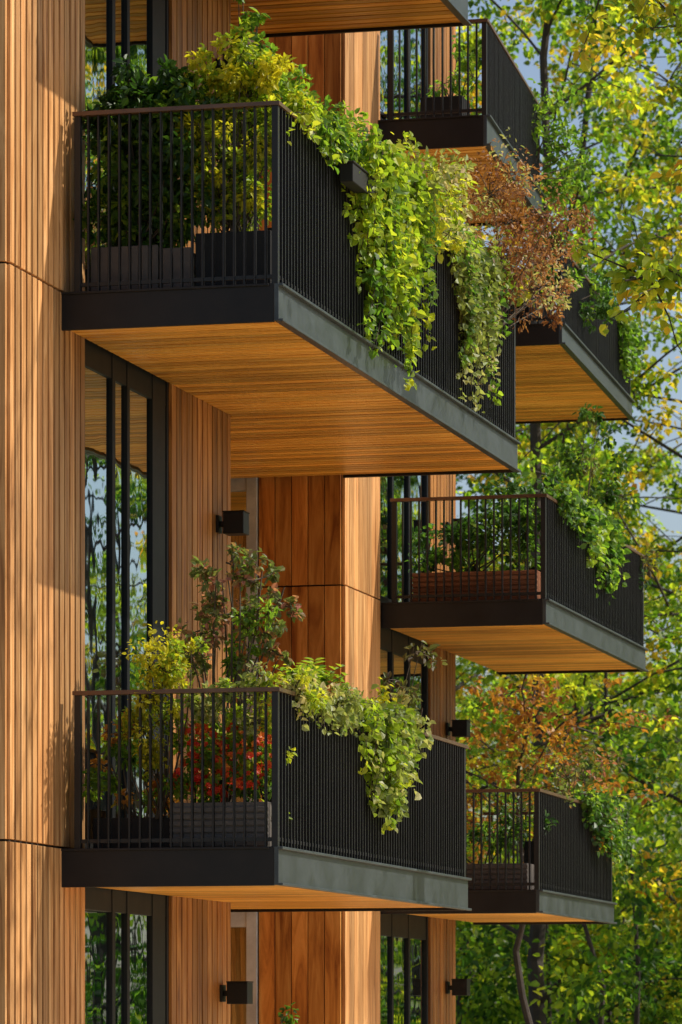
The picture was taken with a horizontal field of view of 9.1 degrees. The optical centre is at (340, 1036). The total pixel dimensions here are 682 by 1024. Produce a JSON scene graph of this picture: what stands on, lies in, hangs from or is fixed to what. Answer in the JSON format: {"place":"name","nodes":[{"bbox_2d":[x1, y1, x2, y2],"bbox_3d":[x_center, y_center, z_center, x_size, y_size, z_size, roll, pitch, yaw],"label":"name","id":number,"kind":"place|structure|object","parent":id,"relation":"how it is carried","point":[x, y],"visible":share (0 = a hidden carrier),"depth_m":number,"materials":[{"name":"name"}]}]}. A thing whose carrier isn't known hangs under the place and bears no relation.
{"place":"outdoors","nodes":[
{"label":"outdoors","id":0,"kind":"place"},
{"bbox_2d":[231,40,258,1023],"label":"recess window frame","id":1,"kind":"object","parent":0,"point":[249,921],"visible":0.16,"depth_m":33.58,"materials":[{"name":"grey metal"}]},
{"bbox_2d":[231,112,245,1023],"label":"recess window glass","id":2,"kind":"object","parent":1,"relation":"in","point":[238,934],"depth_m":33.66,"materials":[{"name":"brown glass"}]},
{"bbox_2d":[529,560,540,571],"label":"planter box","id":3,"kind":"object","parent":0,"point":[533,568],"depth_m":34.96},
{"bbox_2d":[506,466,571,559],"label":"green shrub","id":4,"kind":"object","parent":3,"relation":"in","point":[557,479],"visible":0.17,"depth_m":35.53,"materials":[{"name":"green plant"}]},
{"bbox_2d":[487,246,634,423],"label":"balcony","id":5,"kind":"structure","parent":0,"point":[567,369],"depth_m":39.82,"materials":[{"name":"brown wood"}]},
{"bbox_2d":[517,293,554,323],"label":"planter box","id":6,"kind":"object","parent":5,"relation":"on","point":[527,309],"visible":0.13,"depth_m":37.99,"materials":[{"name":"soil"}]},
{"bbox_2d":[499,204,597,297],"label":"autumn shrub","id":7,"kind":"object","parent":6,"relation":"in","point":[585,214],"visible":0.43,"depth_m":37.88,"materials":[{"name":"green plant"}]},
{"bbox_2d":[531,226,618,333],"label":"dark green shrub","id":8,"kind":"object","parent":6,"relation":"in","point":[602,306],"visible":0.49,"depth_m":38.83,"materials":[{"name":"green plant"}]},
{"bbox_2d":[617,312,646,382],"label":"trailing ivy","id":9,"kind":"object","parent":5,"relation":"attached to","point":[630,341],"visible":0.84,"depth_m":41.39,"materials":[{"name":"green plant"}]},
{"bbox_2d":[456,0,681,1023],"label":"sky","id":10,"kind":"structure","parent":0,"point":[671,521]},
{"label":"ground","id":11,"kind":"structure","parent":0,"visible":0},
{"bbox_2d":[0,33,377,1023],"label":"structural walls","id":12,"kind":"structure","parent":11,"relation":"on","point":[262,587],"depth_m":33.46,"materials":[{"name":"brown wood"}]},
{"bbox_2d":[0,0,6,1023],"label":"end wall cladding","id":13,"kind":"structure","parent":12,"relation":"attached to","point":[3,511],"depth_m":25.40,"materials":[{"name":"brown wood"}]},
{"bbox_2d":[6,0,84,1023],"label":"slatted cladding front bay","id":14,"kind":"object","parent":12,"relation":"attached to","point":[45,526],"visible":0.87,"depth_m":26.05,"materials":[{"name":"brown wood"}]},
{"bbox_2d":[85,0,168,1023],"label":"window bay front frame","id":15,"kind":"object","parent":12,"relation":"attached to","point":[126,374],"visible":0.3,"depth_m":28.23,"materials":[{"name":"black metal"}]},
{"bbox_2d":[85,0,149,1023],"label":"window bay front glass","id":16,"kind":"object","parent":15,"relation":"in","point":[96,538],"depth_m":27.50,"materials":[{"name":"clear glass"}]},
{"bbox_2d":[169,0,230,1023],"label":"board cladding bay","id":17,"kind":"object","parent":12,"relation":"attached to","point":[199,501],"visible":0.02,"depth_m":29.33,"materials":[{"name":"brown wood"}]},
{"bbox_2d":[216,53,248,79],"bbox_3d":[-0.761,-6.775,29.823,0.214,0.160,0.158,0,0,14],"label":"wall lamp","id":18,"kind":"object","parent":17,"relation":"attached to","point":[218,65],"visible":0.23,"depth_m":29.80,"materials":[{"name":"black metal"}]},
{"bbox_2d":[216,510,249,535],"bbox_3d":[-0.761,-3.585,29.823,0.214,0.160,0.158,0,0,14],"label":"wall lamp","id":19,"kind":"object","parent":17,"relation":"attached to","point":[234,523],"visible":1,"depth_m":29.75,"materials":[{"name":"black metal"}]},
{"bbox_2d":[220,981,252,1003],"bbox_3d":[-0.737,-0.305,29.920,0.214,0.160,0.158,0,0,14],"label":"wall lamp","id":20,"kind":"object","parent":17,"relation":"attached to","point":[238,992],"visible":1,"depth_m":29.85,"materials":[{"name":"black metal"}]},
{"bbox_2d":[61,687,471,911],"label":"balcony","id":21,"kind":"structure","parent":12,"relation":"attached to","point":[332,848],"depth_m":26.80,"materials":[{"name":"black metal"}]},
{"bbox_2d":[93,817,169,847],"bbox_3d":[-1.263,-1.260,26.727,0.500,0.200,0.350,0,0,14],"label":"planter box","id":22,"kind":"object","parent":21,"relation":"on","point":[135,828],"visible":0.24,"depth_m":26.55,"materials":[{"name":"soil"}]},
{"bbox_2d":[82,705,179,817],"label":"green shrub","id":23,"kind":"object","parent":22,"relation":"in","point":[114,777],"visible":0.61,"depth_m":26.69,"materials":[{"name":"green plant"}]},
{"bbox_2d":[114,621,211,818],"bbox_3d":[-1.112,-1.958,26.344,0.623,1.227,0.482,0,0,14],"label":"weeping golden shrub","id":24,"kind":"object","parent":22,"relation":"in","point":[163,672],"visible":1,"depth_m":26.33,"materials":[{"name":"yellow plant"}]},
{"bbox_2d":[173,802,271,846],"bbox_3d":[-0.707,-1.300,26.433,0.632,0.280,0.372,0,0,14],"label":"planter box","id":25,"kind":"object","parent":21,"relation":"on","point":[218,819],"visible":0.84,"depth_m":26.25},
{"bbox_2d":[159,703,296,818],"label":"flowering bedding plants","id":26,"kind":"object","parent":25,"relation":"in","point":[229,764],"visible":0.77,"depth_m":26.34,"materials":[{"name":"red plant"}]},
{"bbox_2d":[183,660,364,795],"bbox_3d":[-0.274,-1.934,26.764,0.762,0.882,1.637,0,0,37],"label":"variegated shrub","id":27,"kind":"object","parent":25,"relation":"in","point":[305,679],"visible":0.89,"depth_m":26.36,"materials":[{"name":"green plant"}]},
{"bbox_2d":[173,542,305,801],"bbox_3d":[-0.643,-2.198,26.706,0.860,1.805,0.457,0,0,14],"label":"potted tree","id":28,"kind":"object","parent":21,"relation":"on","point":[234,665],"visible":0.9,"depth_m":26.67,"materials":[{"name":"green plant"}]},
{"bbox_2d":[262,780,271,801],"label":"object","id":29,"kind":"object","parent":21,"relation":"on","point":[270,800],"visible":0.02,"depth_m":26.81,"materials":[{"name":"plant"}]},
{"bbox_2d":[334,676,411,705],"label":"yellow green shrub","id":30,"kind":"object","parent":29,"relation":"on","point":[397,695],"visible":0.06,"depth_m":28.94,"materials":[{"name":"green plant"}]},
{"bbox_2d":[274,657,347,687],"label":"fern plant","id":31,"kind":"object","parent":21,"relation":"on","point":[325,678],"visible":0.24,"depth_m":27.17,"materials":[{"name":"green plant"}]},
{"bbox_2d":[270,679,367,739],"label":"trailing ivy","id":32,"kind":"object","parent":21,"relation":"attached to","point":[336,711],"visible":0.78,"depth_m":27.05,"materials":[{"name":"green plant"}]},
{"bbox_2d":[342,684,435,833],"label":"trailing ivy","id":33,"kind":"object","parent":21,"relation":"hanging from","point":[396,735],"visible":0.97,"depth_m":28.39,"materials":[{"name":"green plant"}]},
{"bbox_2d":[381,641,447,727],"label":"dark leaved shrub","id":34,"kind":"object","parent":21,"relation":"on","point":[413,694],"visible":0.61,"depth_m":30.95,"materials":[{"name":"green plant"}]},
{"bbox_2d":[61,100,520,477],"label":"balcony","id":35,"kind":"structure","parent":12,"relation":"attached to","point":[287,373],"depth_m":27.59,"materials":[{"name":"black metal"}]},
{"bbox_2d":[91,245,159,290],"bbox_3d":[-1.308,-4.748,26.593,0.438,0.296,0.312,0,0,14],"label":"planter box","id":36,"kind":"object","parent":35,"relation":"on","point":[135,263],"visible":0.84,"depth_m":26.44,"materials":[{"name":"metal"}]},
{"bbox_2d":[73,54,221,248],"bbox_3d":[-1.202,-5.483,26.635,1.113,1.345,0.828,0,0,14],"label":"laurel shrub","id":37,"kind":"object","parent":36,"relation":"in","point":[133,88],"visible":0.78,"depth_m":26.52,"materials":[{"name":"green plant"}]},
{"bbox_2d":[163,247,194,287],"bbox_3d":[-0.985,-4.738,26.512,0.182,0.276,0.272,0,0,14],"label":"planter box","id":38,"kind":"object","parent":35,"relation":"on","point":[176,263],"visible":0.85,"depth_m":26.38,"materials":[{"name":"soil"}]},
{"bbox_2d":[195,230,271,285],"bbox_3d":[-0.624,-4.780,26.480,0.480,0.360,0.360,0,0,14],"label":"planter box","id":39,"kind":"object","parent":35,"relation":"on","point":[229,253],"visible":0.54,"depth_m":26.31,"materials":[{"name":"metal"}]},
{"bbox_2d":[173,17,323,232],"bbox_3d":[-0.630,-5.616,26.462,0.972,1.404,0.668,0,0,14],"label":"light leaved shrub","id":40,"kind":"object","parent":39,"relation":"on","point":[224,87],"visible":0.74,"depth_m":26.45,"materials":[{"name":"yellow plant"}]},
{"bbox_2d":[229,0,271,230],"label":"slender sapling","id":41,"kind":"object","parent":39,"relation":"on","point":[257,17],"visible":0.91,"depth_m":26.61,"materials":[{"name":"green plant"}]},
{"bbox_2d":[333,160,382,202],"bbox_3d":[0.102,-5.603,27.778,0.180,0.245,0.870,0,0,14],"label":"rail planter box","id":42,"kind":"object","parent":35,"relation":"attached to","point":[353,179],"visible":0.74,"depth_m":27.46,"materials":[{"name":"grey metal"}]},
{"bbox_2d":[293,102,373,183],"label":"trailing ivy","id":43,"kind":"object","parent":42,"relation":"in","point":[338,144],"visible":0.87,"depth_m":27.02,"materials":[{"name":"green plant"}]},
{"bbox_2d":[429,200,531,306],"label":"trailing ivy","id":44,"kind":"object","parent":35,"relation":"attached to","point":[521,300],"visible":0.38,"depth_m":31.45,"materials":[{"name":"green plant"}]},
{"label":"planter box","id":45,"kind":"object","parent":35,"relation":"on","visible":0},
{"bbox_2d":[251,42,389,153],"bbox_3d":[-0.177,-5.667,27.630,0.682,1.145,2.059,0,0,14],"label":"tall balcony shrub","id":46,"kind":"object","parent":45,"relation":"in","point":[302,84],"visible":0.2,"depth_m":27.29,"materials":[{"name":"green plant"}]},
{"bbox_2d":[341,123,459,390],"bbox_3d":[0.341,-5.168,28.647,0.514,1.645,2.264,0,0,14],"label":"trailing ivy","id":47,"kind":"object","parent":45,"relation":"in","point":[396,225],"visible":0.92,"depth_m":28.24,"materials":[{"name":"green plant"}]},
{"bbox_2d":[391,131,480,253],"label":"yellow green shrub","id":48,"kind":"object","parent":45,"relation":"in","point":[445,178],"visible":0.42,"depth_m":29.92,"materials":[{"name":"green plant"}]},
{"bbox_2d":[445,222,515,412],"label":"trailing ivy","id":49,"kind":"object","parent":45,"relation":"in","point":[472,298],"visible":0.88,"depth_m":31.13,"materials":[{"name":"green plant"}]},
{"bbox_2d":[447,127,600,333],"bbox_3d":[1.250,-5.881,32.052,1.025,1.577,2.803,0,0,14],"label":"russet shrub","id":50,"kind":"object","parent":45,"relation":"in","point":[528,269],"visible":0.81,"depth_m":32.17,"materials":[{"name":"brown plant"}]},
{"bbox_2d":[259,33,340,1023],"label":"return wall panel","id":51,"kind":"structure","parent":12,"relation":"attached to","point":[300,542],"depth_m":33.49,"materials":[{"name":"brown wood"}]},
{"bbox_2d":[231,0,471,39],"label":"balcony","id":52,"kind":"structure","parent":12,"relation":"attached to","point":[301,17],"depth_m":31.08,"materials":[{"name":"brown wood"}]},
{"bbox_2d":[342,27,455,1023],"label":"board cladding rear bay","id":53,"kind":"object","parent":12,"relation":"attached to","point":[361,612],"visible":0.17,"depth_m":34.26,"materials":[{"name":"brown wood"}]},
{"bbox_2d":[446,518,467,532],"bbox_3d":[1.013,-4.404,36.956,0.199,0.144,0.143,0,0,14],"label":"wall lamp","id":54,"kind":"object","parent":53,"relation":"attached to","point":[454,519],"visible":0.16,"depth_m":36.89,"materials":[{"name":"black metal"}]},
{"bbox_2d":[446,720,470,736],"bbox_3d":[1.013,-2.664,36.956,0.199,0.144,0.143,0,0,14],"label":"wall lamp","id":55,"kind":"object","parent":53,"relation":"attached to","point":[459,728],"visible":1,"depth_m":36.89,"materials":[{"name":"black metal"}]},
{"bbox_2d":[446,979,470,995],"bbox_3d":[1.013,-0.424,36.956,0.199,0.144,0.143,0,0,14],"label":"wall lamp","id":56,"kind":"object","parent":53,"relation":"attached to","point":[459,987],"visible":1,"depth_m":36.89,"materials":[{"name":"black metal"}]},
{"bbox_2d":[378,18,544,225],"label":"balcony","id":57,"kind":"structure","parent":53,"relation":"attached to","point":[507,97],"depth_m":34.51,"materials":[{"name":"black metal"}]},
{"bbox_2d":[420,96,469,117],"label":"planter box","id":58,"kind":"object","parent":57,"relation":"on","point":[429,103],"visible":0.45,"depth_m":34.74,"materials":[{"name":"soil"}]},
{"bbox_2d":[426,35,481,96],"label":"green shrub","id":59,"kind":"object","parent":58,"relation":"on","point":[455,75],"visible":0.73,"depth_m":34.86,"materials":[{"name":"green plant"}]},
{"bbox_2d":[528,78,598,210],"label":"overhanging shrub","id":60,"kind":"object","parent":57,"relation":"on","point":[567,134],"visible":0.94,"depth_m":37.31,"materials":[{"name":"green plant"}]},
{"bbox_2d":[378,28,427,1023],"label":"window bay rear frame","id":61,"kind":"object","parent":12,"relation":"attached to","point":[408,927],"visible":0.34,"depth_m":35.68,"materials":[{"name":"black metal"}]},
{"bbox_2d":[380,29,423,1023],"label":"window bay rear glass","id":62,"kind":"object","parent":61,"relation":"in","point":[417,945],"visible":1,"depth_m":35.48,"materials":[{"name":"glass"}]},
{"bbox_2d":[381,788,616,924],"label":"balcony","id":63,"kind":"structure","parent":12,"relation":"attached to","point":[572,883],"depth_m":35.04,"materials":[{"name":"black metal"}]},
{"bbox_2d":[467,863,533,889],"bbox_3d":[1.080,-1.290,34.768,0.962,0.220,0.312,0,0,14],"label":"planter box","id":64,"kind":"object","parent":63,"relation":"on","point":[501,873],"visible":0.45,"depth_m":34.57,"materials":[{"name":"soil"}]},
{"bbox_2d":[467,794,558,863],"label":"green shrub","id":65,"kind":"object","parent":64,"relation":"on","point":[501,833],"visible":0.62,"depth_m":34.68,"materials":[{"name":"green plant"}]},
{"bbox_2d":[524,841,533,863],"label":"planter box","id":66,"kind":"object","parent":63,"relation":"on","point":[526,852],"visible":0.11,"depth_m":34.97,"materials":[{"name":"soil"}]},
{"bbox_2d":[509,730,631,851],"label":"heather shrub","id":67,"kind":"object","parent":66,"relation":"in","point":[563,790],"visible":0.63,"depth_m":36.48,"materials":[{"name":"green plant"}]},
{"bbox_2d":[568,781,635,880],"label":"trailing ivy","id":68,"kind":"object","parent":63,"relation":"attached to","point":[594,803],"visible":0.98,"depth_m":36.65,"materials":[{"name":"green plant"}]},
{"bbox_2d":[381,494,648,674],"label":"balcony","id":69,"kind":"structure","parent":12,"relation":"attached to","point":[568,622],"depth_m":35.18,"materials":[{"name":"black metal"}]},
{"bbox_2d":[412,570,540,601],"bbox_3d":[1.119,-3.645,34.758,1.042,0.250,0.312,0,0,14],"label":"planter box","id":70,"kind":"object","parent":69,"relation":"on","point":[456,582],"visible":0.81,"depth_m":34.61,"materials":[{"name":"brown wood"}]},
{"bbox_2d":[404,471,540,572],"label":"dark green shrub","id":71,"kind":"object","parent":70,"relation":"in","point":[514,488],"visible":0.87,"depth_m":34.71,"materials":[{"name":"green plant"}]},
{"bbox_2d":[543,479,631,604],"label":"trailing ivy","id":72,"kind":"object","parent":69,"relation":"attached to","point":[605,539],"visible":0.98,"depth_m":36.01,"materials":[{"name":"green plant"}]},
{"bbox_2d":[551,402,662,592],"bbox_3d":[2.348,-4.703,38.579,0.951,2.014,0.840,0,0,-32],"label":"climbing shrub","id":73,"kind":"object","parent":69,"relation":"on","point":[610,495],"visible":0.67,"depth_m":38.52,"materials":[{"name":"green plant"}]},
{"bbox_2d":[278,1002,299,1023],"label":"shrub","id":74,"kind":"object","parent":11,"relation":"on","point":[287,1020],"visible":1,"depth_m":32.91,"materials":[{"name":"green plant"}]},
{"bbox_2d":[456,226,615,741],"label":"maple tree","id":75,"kind":"object","parent":11,"relation":"on","point":[596,677],"depth_m":63.73,"materials":[{"name":"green plant"}]},
{"bbox_2d":[456,672,678,1023],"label":"autumn maple tree","id":76,"kind":"object","parent":11,"relation":"on","point":[511,735],"visible":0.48,"depth_m":43.80,"materials":[{"name":"orange plant"}]},
{"bbox_2d":[456,0,681,1023],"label":"birch tree","id":77,"kind":"object","parent":11,"relation":"on","point":[537,458],"visible":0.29,"depth_m":52.67,"materials":[{"name":"green plant"}]},
{"bbox_2d":[456,677,681,1023],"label":"understory shrubs","id":78,"kind":"object","parent":11,"relation":"on","point":[635,972],"visible":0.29,"depth_m":53.28,"materials":[{"name":"green plant"}]},
{"bbox_2d":[456,0,681,1023],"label":"birch tree","id":79,"kind":"object","parent":11,"relation":"on","point":[657,474],"visible":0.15,"depth_m":66.90,"materials":[{"name":"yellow plant"}]},
{"bbox_2d":[456,0,681,1023],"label":"oak tree","id":80,"kind":"object","parent":11,"relation":"on","point":[490,677],"visible":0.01,"depth_m":61.77,"materials":[{"name":"green plant"}]},
{"bbox_2d":[456,436,681,1023],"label":"birch tree","id":81,"kind":"object","parent":11,"relation":"on","point":[638,815],"visible":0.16,"depth_m":58.85,"materials":[{"name":"green plant"}]},
{"bbox_2d":[456,69,681,1016],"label":"oak tree","id":82,"kind":"object","parent":11,"relation":"on","point":[663,584],"visible":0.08,"depth_m":72.04,"materials":[{"name":"green plant"}]},
{"bbox_2d":[456,430,681,1023],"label":"distant woodland","id":83,"kind":"object","parent":11,"relation":"on","point":[672,791],"visible":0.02,"depth_m":95.18,"materials":[{"name":"green plant"}]},
{"bbox_2d":[456,80,681,1021],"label":"maple tree","id":84,"kind":"object","parent":11,"relation":"on","point":[602,150],"depth_m":69.37,"materials":[{"name":"green plant"}]},
{"bbox_2d":[456,673,681,1023],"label":"oak tree","id":85,"kind":"object","parent":11,"relation":"on","point":[501,795],"visible":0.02,"depth_m":64.86,"materials":[{"name":"green plant"}]},
{"bbox_2d":[456,593,681,1023],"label":"oak tree","id":86,"kind":"object","parent":11,"relation":"on","point":[469,666],"visible":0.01,"depth_m":78.18,"materials":[{"name":"green plant"}]},
{"bbox_2d":[494,0,681,942],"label":"maple tree","id":87,"kind":"object","parent":11,"relation":"on","point":[674,918],"visible":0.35,"depth_m":56.41,"materials":[{"name":"green plant"}]},
{"bbox_2d":[569,0,681,374],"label":"linden tree","id":88,"kind":"object","parent":11,"relation":"on","point":[664,275],"visible":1,"depth_m":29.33,"materials":[{"name":"green plant"}]}
]}

